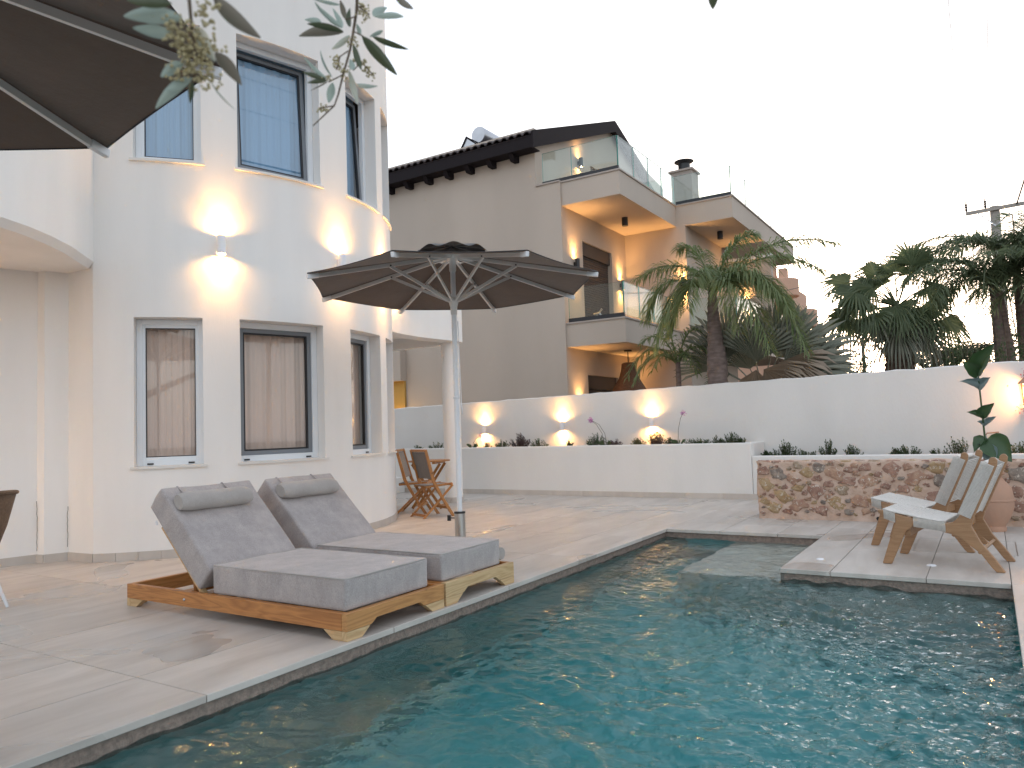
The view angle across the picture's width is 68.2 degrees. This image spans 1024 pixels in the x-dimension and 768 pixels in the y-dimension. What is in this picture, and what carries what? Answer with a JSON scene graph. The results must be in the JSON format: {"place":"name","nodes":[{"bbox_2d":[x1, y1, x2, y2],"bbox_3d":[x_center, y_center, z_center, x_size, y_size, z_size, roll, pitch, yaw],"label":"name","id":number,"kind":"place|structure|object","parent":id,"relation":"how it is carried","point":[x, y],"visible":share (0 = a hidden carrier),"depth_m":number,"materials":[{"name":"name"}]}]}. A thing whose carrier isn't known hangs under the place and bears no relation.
{"place":"outdoors","nodes":[
{"label":"outdoors","id":0,"kind":"place"},
{"bbox_2d":[0,0,463,567],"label":"white house","id":1,"kind":"structure","parent":0,"point":[152,342],"depth_m":8.06,"materials":[{"name":"paint"}]},
{"bbox_2d":[129,83,204,165],"bbox_3d":[-3.677,-3.079,8.100,0.727,1.552,0.365,-1,-3,-18],"label":"window","id":2,"kind":"structure","parent":1,"relation":"in","point":[172,134],"depth_m":8.21,"materials":[{"name":"blue glass"}]},
{"bbox_2d":[130,319,207,469],"bbox_3d":[-3.572,0.084,7.918,0.727,1.572,0.367,-1,-3,-18],"label":"window","id":3,"kind":"structure","parent":1,"relation":"in","point":[169,353],"depth_m":8.04,"materials":[{"name":"white plastic"}]},
{"bbox_2d":[217,234,225,254],"bbox_3d":[-3.078,-1.471,8.014,0.084,0.200,0.110,0,-4,-29],"label":"wall lamp","id":4,"kind":"object","parent":1,"relation":"attached to","point":[221,244],"visible":1,"depth_m":7.97,"materials":[{"name":"white metal"}]},
{"bbox_2d":[235,41,323,188],"bbox_3d":[-2.723,-3.077,8.685,1.073,1.552,0.394,1,-5,-43],"label":"window","id":5,"kind":"structure","parent":1,"relation":"in","point":[273,123],"depth_m":8.85,"materials":[{"name":"glass"}]},
{"bbox_2d":[238,322,328,464],"bbox_3d":[-2.617,0.086,8.501,1.073,1.572,0.393,1,-5,-43],"label":"window","id":6,"kind":"structure","parent":1,"relation":"in","point":[279,405],"depth_m":8.66,"materials":[{"name":"white plastic"}]},
{"bbox_2d":[337,254,345,265],"bbox_3d":[-2.030,-1.447,9.032,0.110,0.200,0.084,-4,-4,30],"label":"wall lamp","id":7,"kind":"object","parent":1,"relation":"attached to","point":[341,260],"visible":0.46,"depth_m":8.99,"materials":[{"name":"white metal"}]},
{"bbox_2d":[345,87,379,213],"bbox_3d":[-2.049,-3.039,9.714,0.372,1.552,0.813,-3,-4,19],"label":"window","id":8,"kind":"structure","parent":1,"relation":"in","point":[358,174],"depth_m":10.00,"materials":[{"name":"glass"}]},
{"bbox_2d":[350,333,385,457],"bbox_3d":[-1.944,0.123,9.530,0.372,1.572,0.813,-3,-4,19],"label":"window","id":9,"kind":"structure","parent":1,"relation":"in","point":[365,449],"depth_m":9.80,"materials":[{"name":"white plastic"}]},
{"bbox_2d":[358,136,391,230],"bbox_3d":[-1.909,-2.994,10.581,0.366,1.552,0.722,-2,-3,-1],"label":"window","id":10,"kind":"structure","parent":1,"relation":"in","point":[383,216],"depth_m":10.43,"materials":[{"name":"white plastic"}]},
{"bbox_2d":[0,492,1023,767],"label":"pool deck","id":11,"kind":"structure","parent":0,"point":[88,656],"depth_m":5.35,"materials":[{"name":"grey tile"}]},
{"bbox_2d":[0,490,18,606],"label":"wicker armchair","id":12,"kind":"object","parent":11,"relation":"on","point":[7,498],"visible":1,"depth_m":5.58,"materials":[{"name":"brown"}]},
{"bbox_2d":[0,0,222,157],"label":"parasol","id":13,"kind":"object","parent":11,"relation":"on","point":[80,74],"visible":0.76,"depth_m":3.25,"materials":[{"name":"fabric"}]},
{"bbox_2d":[127,480,443,641],"bbox_3d":[-1.651,1.138,5.348,2.200,0.857,0.931,-4,-4,32],"label":"daybed","id":14,"kind":"object","parent":11,"relation":"on","point":[231,543],"visible":1,"depth_m":5.06,"materials":[{"name":"grey fabric"}]},
{"bbox_2d":[257,473,513,606],"bbox_3d":[-1.161,1.167,6.125,2.200,0.857,0.883,-4,-4,32],"label":"daybed","id":15,"kind":"object","parent":11,"relation":"on","point":[319,511],"visible":0.73,"depth_m":5.99,"materials":[{"name":"grey fabric"}]},
{"bbox_2d":[499,546,504,559],"bbox_3d":[-0.221,1.337,6.008,0.335,0.115,0.115,-4,-4,32],"label":"bolster","id":16,"kind":"object","parent":15,"relation":"on","point":[501,553],"visible":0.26,"depth_m":5.92,"materials":[{"name":"beige fabric"}]},
{"bbox_2d":[395,449,431,513],"bbox_3d":[-1.462,1.429,11.219,0.487,0.944,0.474,-2,-3,4],"label":"folding chair","id":17,"kind":"object","parent":11,"relation":"on","point":[404,466],"visible":0.81,"depth_m":11.14,"materials":[{"name":"brown wood"}]},
{"bbox_2d":[124,0,717,125],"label":"olive tree","id":18,"kind":"object","parent":11,"relation":"on","point":[151,12],"visible":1,"depth_m":0.92,"materials":[{"name":"green plant"}]},
{"bbox_2d":[408,459,449,508],"bbox_3d":[-1.284,1.556,11.769,0.660,0.741,0.658,-3,-3,12],"label":"folding table","id":19,"kind":"object","parent":11,"relation":"on","point":[433,461],"visible":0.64,"depth_m":11.65,"materials":[{"name":"brown wood"}]},
{"bbox_2d":[409,449,453,518],"bbox_3d":[-1.138,1.386,10.655,0.487,0.944,0.474,0,-4,-34],"label":"folding chair","id":20,"kind":"object","parent":11,"relation":"on","point":[421,464],"visible":0.98,"depth_m":10.59,"materials":[{"name":"brown wood"}]},
{"bbox_2d":[306,241,597,536],"bbox_3d":[-0.563,0.121,7.655,2.870,3.083,2.870,-5,-5,32],"label":"parasol","id":21,"kind":"object","parent":11,"relation":"on","point":[424,278],"visible":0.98,"depth_m":7.84,"materials":[{"name":"fabric"}]},
{"bbox_2d":[395,441,1023,499],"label":"planter wall","id":22,"kind":"structure","parent":11,"relation":"on","point":[714,470],"depth_m":12.59,"materials":[{"name":"paint"}]},
{"bbox_2d":[428,442,443,447],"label":"shrub","id":23,"kind":"object","parent":22,"relation":"on","point":[437,446],"visible":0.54,"depth_m":15.13,"materials":[{"name":"green plant"}]},
{"bbox_2d":[467,434,481,447],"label":"pink flower","id":24,"kind":"object","parent":22,"relation":"on","point":[470,446],"visible":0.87,"depth_m":14.57,"materials":[{"name":"green plant"}]},
{"bbox_2d":[494,441,509,446],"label":"shrub","id":25,"kind":"object","parent":22,"relation":"on","point":[500,445],"visible":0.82,"depth_m":14.25,"materials":[{"name":"green plant"}]},
{"bbox_2d":[509,433,529,446],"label":"shrub","id":26,"kind":"object","parent":22,"relation":"on","point":[520,442],"visible":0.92,"depth_m":14.03,"materials":[{"name":"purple plant"}]},
{"bbox_2d":[530,438,548,445],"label":"shrub","id":27,"kind":"object","parent":22,"relation":"on","point":[538,443],"visible":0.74,"depth_m":13.84,"materials":[{"name":"green plant"}]},
{"bbox_2d":[586,432,608,444],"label":"shrub","id":28,"kind":"object","parent":22,"relation":"on","point":[594,441],"visible":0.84,"depth_m":13.25,"materials":[{"name":"green plant"}]},
{"bbox_2d":[588,417,611,444],"bbox_3d":[1.509,0.840,13.153,0.453,0.550,0.127,-4,-4,32],"label":"pink flower","id":29,"kind":"object","parent":22,"relation":"on","point":[601,441],"visible":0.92,"depth_m":13.13,"materials":[{"name":"green plant"}]},
{"bbox_2d":[609,439,622,444],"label":"shrub","id":30,"kind":"object","parent":22,"relation":"on","point":[616,443],"visible":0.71,"depth_m":13.05,"materials":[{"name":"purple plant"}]},
{"bbox_2d":[630,438,646,444],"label":"shrub","id":31,"kind":"object","parent":22,"relation":"on","point":[635,441],"visible":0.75,"depth_m":12.81,"materials":[{"name":"green plant"}]},
{"bbox_2d":[647,430,664,443],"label":"shrub","id":32,"kind":"object","parent":22,"relation":"on","point":[659,439],"visible":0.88,"depth_m":12.65,"materials":[{"name":"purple plant"}]},
{"bbox_2d":[663,437,672,443],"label":"shrub","id":33,"kind":"object","parent":22,"relation":"on","point":[668,442],"visible":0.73,"depth_m":12.52,"materials":[{"name":"green plant"}]},
{"bbox_2d":[669,410,686,443],"bbox_3d":[2.717,0.728,12.406,0.187,0.605,0.278,0,-4,-31],"label":"pink flower","id":34,"kind":"object","parent":22,"relation":"on","point":[675,441],"visible":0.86,"depth_m":12.39,"materials":[{"name":"green plant"}]},
{"bbox_2d":[683,438,710,443],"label":"shrub","id":35,"kind":"object","parent":22,"relation":"on","point":[700,441],"visible":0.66,"depth_m":12.27,"materials":[{"name":"green plant"}]},
{"bbox_2d":[712,435,722,442],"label":"shrub","id":36,"kind":"object","parent":22,"relation":"on","point":[715,440],"visible":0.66,"depth_m":12.11,"materials":[{"name":"green plant"}]},
{"bbox_2d":[720,432,743,442],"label":"shrub","id":37,"kind":"object","parent":22,"relation":"on","point":[731,440],"visible":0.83,"depth_m":11.98,"materials":[{"name":"green plant"}]},
{"bbox_2d":[736,437,745,442],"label":"shrub","id":38,"kind":"object","parent":22,"relation":"on","point":[741,441],"visible":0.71,"depth_m":11.88,"materials":[{"name":"green plant"}]},
{"bbox_2d":[760,449,785,455],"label":"shrub","id":39,"kind":"object","parent":22,"relation":"on","point":[776,452],"visible":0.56,"depth_m":11.57,"materials":[{"name":"green plant"}]},
{"bbox_2d":[779,439,796,454],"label":"shrub","id":40,"kind":"object","parent":22,"relation":"on","point":[786,450],"visible":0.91,"depth_m":11.48,"materials":[{"name":"green plant"}]},
{"bbox_2d":[791,449,815,454],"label":"shrub","id":41,"kind":"object","parent":22,"relation":"on","point":[806,453],"visible":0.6,"depth_m":11.37,"materials":[{"name":"green plant"}]},
{"bbox_2d":[818,439,836,454],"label":"shrub","id":42,"kind":"object","parent":22,"relation":"on","point":[828,450],"visible":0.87,"depth_m":11.19,"materials":[{"name":"green plant"}]},
{"bbox_2d":[843,444,863,454],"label":"shrub","id":43,"kind":"object","parent":22,"relation":"on","point":[852,451],"visible":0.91,"depth_m":11.00,"materials":[{"name":"green plant"}]},
{"bbox_2d":[890,447,900,453],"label":"shrub","id":44,"kind":"object","parent":22,"relation":"on","point":[894,451],"visible":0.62,"depth_m":10.71,"materials":[{"name":"green plant"}]},
{"bbox_2d":[896,445,921,453],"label":"shrub","id":45,"kind":"object","parent":22,"relation":"on","point":[904,450],"visible":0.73,"depth_m":10.60,"materials":[{"name":"green plant"}]},
{"bbox_2d":[929,448,946,453],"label":"shrub","id":46,"kind":"object","parent":22,"relation":"on","point":[932,451],"visible":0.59,"depth_m":10.47,"materials":[{"name":"green plant"}]},
{"bbox_2d":[944,436,967,453],"bbox_3d":[6.070,0.854,10.332,0.325,0.293,0.216,-4,-4,32],"label":"shrub","id":47,"kind":"object","parent":22,"relation":"on","point":[960,450],"visible":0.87,"depth_m":10.32,"materials":[{"name":"green plant"}]},
{"bbox_2d":[1010,441,1023,452],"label":"shrub","id":48,"kind":"object","parent":22,"relation":"on","point":[1020,449],"visible":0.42,"depth_m":9.94,"materials":[{"name":"green plant"}]},
{"bbox_2d":[867,450,987,552],"bbox_3d":[3.824,1.050,6.997,0.861,0.860,0.586,-5,-5,43],"label":"rope chair","id":49,"kind":"object","parent":11,"relation":"on","point":[957,480],"visible":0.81,"depth_m":6.94,"materials":[{"name":"white fabric"}]},
{"bbox_2d":[878,454,1015,572],"bbox_3d":[3.503,1.011,6.136,0.861,0.860,0.586,-5,-4,40],"label":"rope chair","id":50,"kind":"object","parent":11,"relation":"on","point":[967,523],"visible":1,"depth_m":6.05,"materials":[{"name":"white fabric"}]},
{"bbox_2d":[913,538,1018,555],"bbox_3d":[4.088,1.462,6.826,0.780,0.002,0.793,-4,-4,32],"label":"hatch frame","id":51,"kind":"object","parent":11,"relation":"on","point":[971,553],"visible":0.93,"depth_m":6.67,"materials":[{"name":"metal"}]},
{"bbox_2d":[984,472,1014,531],"bbox_3d":[4.876,1.189,7.680,0.388,0.592,0.388,-4,-4,32],"label":"amphora planter","id":52,"kind":"object","parent":11,"relation":"on","point":[999,511],"visible":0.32,"depth_m":7.53,"materials":[{"name":"ceramic"}]},
{"bbox_2d":[960,344,1011,461],"bbox_3d":[4.795,0.272,7.691,0.198,1.350,0.383,0,-4,-29],"label":"leafy plant","id":53,"kind":"object","parent":52,"relation":"on","point":[996,445],"visible":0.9,"depth_m":7.71,"materials":[{"name":"green plant"}]},
{"bbox_2d":[71,537,1023,767],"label":"water","id":54,"kind":"structure","parent":0,"point":[673,652],"depth_m":3.75,"materials":[{"name":"teal liquid"}]},
{"bbox_2d":[388,121,793,406],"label":"neighbour house","id":55,"kind":"structure","parent":0,"point":[611,214],"depth_m":17.37,"materials":[{"name":"beige paint"}]},
{"bbox_2d":[461,126,498,147],"bbox_3d":[-0.745,-6.092,19.912,0.993,0.835,1.335,-4,-4,32],"label":"solar water heater","id":56,"kind":"object","parent":55,"relation":"on","point":[480,134],"visible":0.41,"depth_m":19.26,"materials":[{"name":"white"}]},
{"bbox_2d":[574,258,579,266],"bbox_3d":[1.418,-2.617,16.499,0.138,0.220,0.099,-6,-6,54],"label":"wall lamp","id":57,"kind":"object","parent":55,"relation":"attached to","point":[577,262],"visible":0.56,"depth_m":16.44,"materials":[{"name":"black metal"}]},
{"bbox_2d":[577,157,582,167],"bbox_3d":[1.658,-5.355,18.318,0.138,0.220,0.099,-6,-6,54],"label":"wall lamp","id":58,"kind":"object","parent":55,"relation":"attached to","point":[580,162],"visible":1,"depth_m":18.27,"materials":[{"name":"black metal"}]},
{"bbox_2d":[612,350,645,391],"bbox_3d":[2.631,-0.111,17.028,0.920,1.300,0.915,-4,-4,32],"label":"basket pendant","id":59,"kind":"object","parent":55,"relation":"hanging from","point":[622,385],"visible":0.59,"depth_m":16.84,"materials":[{"name":"brown wicker"}]},
{"bbox_2d":[384,0,1023,371],"label":"sky","id":60,"kind":"structure","parent":0,"point":[842,115],"materials":[{"name":"white"}]},
{"bbox_2d":[756,457,1023,526],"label":"stone wall","id":61,"kind":"structure","parent":0,"point":[830,489],"depth_m":8.74,"materials":[{"name":"beige stone"}]},
{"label":"garden ground","id":62,"kind":"structure","parent":0,"visible":0},
{"bbox_2d":[393,350,406,408],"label":"open gate wing","id":63,"kind":"structure","parent":62,"relation":"on","point":[399,368],"depth_m":18.25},
{"bbox_2d":[623,325,706,387],"bbox_3d":[2.852,0.384,13.747,1.832,3.038,1.016,-4,-4,32],"label":"young feather palm","id":64,"kind":"object","parent":62,"relation":"on","point":[675,359],"visible":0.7,"depth_m":13.78,"materials":[{"name":"green plant"}]},
{"bbox_2d":[394,361,1023,454],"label":"garden wall","id":65,"kind":"structure","parent":62,"relation":"on","point":[925,410],"depth_m":12.06,"materials":[{"name":"paint"}]},
{"bbox_2d":[559,422,563,429],"bbox_3d":[0.931,0.783,14.104,0.076,0.155,0.098,-4,-4,32],"label":"wall lamp","id":66,"kind":"object","parent":65,"relation":"attached to","point":[561,425],"visible":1,"depth_m":14.06,"materials":[{"name":"white metal"}]},
{"bbox_2d":[649,417,653,425],"bbox_3d":[2.427,0.659,13.166,0.076,0.155,0.098,-4,-4,32],"label":"wall lamp","id":67,"kind":"object","parent":65,"relation":"attached to","point":[651,422],"visible":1,"depth_m":13.12,"materials":[{"name":"white metal"}]},
{"bbox_2d":[1018,377,1023,404],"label":"wall lantern","id":68,"kind":"object","parent":65,"relation":"attached to","point":[1021,382],"depth_m":10.22,"materials":[{"name":"metal"}]},
{"bbox_2d":[629,229,845,384],"bbox_3d":[3.786,-0.417,12.982,3.680,4.486,2.162,-4,-4,32],"label":"queen palm","id":69,"kind":"object","parent":62,"relation":"on","point":[729,277],"visible":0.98,"depth_m":12.80,"materials":[{"name":"green plant"}]},
{"bbox_2d":[673,304,860,384],"bbox_3d":[4.260,0.144,12.954,3.237,3.331,1.076,-4,-4,32],"label":"fan palm clump","id":70,"kind":"object","parent":62,"relation":"on","point":[743,352],"visible":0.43,"depth_m":12.83,"materials":[{"name":"green plant"}]},
{"bbox_2d":[738,266,817,380],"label":"salmon building","id":71,"kind":"structure","parent":62,"relation":"on","point":[792,283],"depth_m":38.07,"materials":[{"name":"paint"}]},
{"bbox_2d":[835,327,860,372],"bbox_3d":[5.899,0.377,13.504,0.906,2.946,0.983,-4,-4,32],"label":"bush","id":72,"kind":"object","parent":62,"relation":"on","point":[843,353],"visible":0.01,"depth_m":13.47,"materials":[{"name":"green plant"}]},
{"bbox_2d":[844,322,877,372],"bbox_3d":[6.170,0.346,13.176,0.849,2.911,0.928,-4,-4,32],"label":"bush","id":73,"kind":"object","parent":62,"relation":"on","point":[861,367],"visible":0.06,"depth_m":13.15,"materials":[{"name":"green plant"}]},
{"bbox_2d":[814,242,976,371],"bbox_3d":[7.059,-0.429,13.910,2.578,4.399,2.066,-4,-4,32],"label":"fan palm","id":74,"kind":"object","parent":62,"relation":"on","point":[902,331],"visible":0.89,"depth_m":13.64,"materials":[{"name":"green plant"}]},
{"bbox_2d":[913,346,970,368],"bbox_3d":[8.527,0.445,15.317,1.705,2.720,1.667,-4,-4,32],"label":"young feather palm","id":75,"kind":"object","parent":62,"relation":"on","point":[921,364],"visible":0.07,"depth_m":14.96,"materials":[{"name":"green plant"}]},
{"bbox_2d":[924,315,974,366],"bbox_3d":[7.734,0.274,13.098,1.527,2.949,0.900,-4,-4,32],"label":"bush","id":76,"kind":"object","parent":62,"relation":"on","point":[956,355],"visible":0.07,"depth_m":13.13,"materials":[{"name":"green plant"}]},
{"bbox_2d":[920,342,992,365],"bbox_3d":[9.194,0.435,15.711,1.769,2.742,1.774,-4,-4,32],"label":"young feather palm","id":77,"kind":"object","parent":62,"relation":"on","point":[954,358],"visible":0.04,"depth_m":15.59,"materials":[{"name":"green plant"}]},
{"bbox_2d":[894,237,1023,361],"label":"feather palm","id":78,"kind":"object","parent":62,"relation":"on","point":[962,275],"visible":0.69,"depth_m":13.32,"materials":[{"name":"green plant"}]},
{"bbox_2d":[906,210,1023,360],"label":"feather palm","id":79,"kind":"object","parent":62,"relation":"on","point":[976,240],"visible":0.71,"depth_m":13.67,"materials":[{"name":"green plant"}]},
{"bbox_2d":[922,330,1019,367],"bbox_3d":[8.908,0.335,14.471,2.091,2.816,2.079,-4,-4,32],"label":"young feather palm","id":80,"kind":"object","parent":62,"relation":"on","point":[981,345],"visible":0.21,"depth_m":14.31,"materials":[{"name":"green plant"}]},
{"bbox_2d":[957,247,1023,342],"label":"feather palm","id":81,"kind":"object","parent":62,"relation":"on","point":[1007,293],"visible":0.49,"depth_m":12.95,"materials":[{"name":"green plant"}]},
{"bbox_2d":[964,198,1023,317],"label":"power pole","id":82,"kind":"object","parent":62,"relation":"on","point":[994,210],"visible":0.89,"depth_m":20.26,"materials":[{"name":"grey wood"}]},
{"bbox_2d":[1016,179,1023,203],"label":"power line","id":83,"kind":"object","parent":82,"relation":"attached to","point":[1020,192],"visible":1,"depth_m":19.13,"materials":[{"name":"grey metal"}]},
{"bbox_2d":[982,309,1023,362],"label":"bush","id":84,"kind":"object","parent":62,"relation":"on","point":[1002,354],"visible":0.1,"depth_m":12.42,"materials":[{"name":"green plant"}]},
{"label":"pool floor","id":85,"kind":"structure","parent":0,"visible":0},
{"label":"pool walls","id":86,"kind":"structure","parent":85,"relation":"on","visible":0},
{"bbox_2d":[32,532,1012,767],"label":"pool rim","id":87,"kind":"object","parent":86,"relation":"on","point":[132,737],"visible":0.35,"depth_m":4.91,"materials":[{"name":"stone"}]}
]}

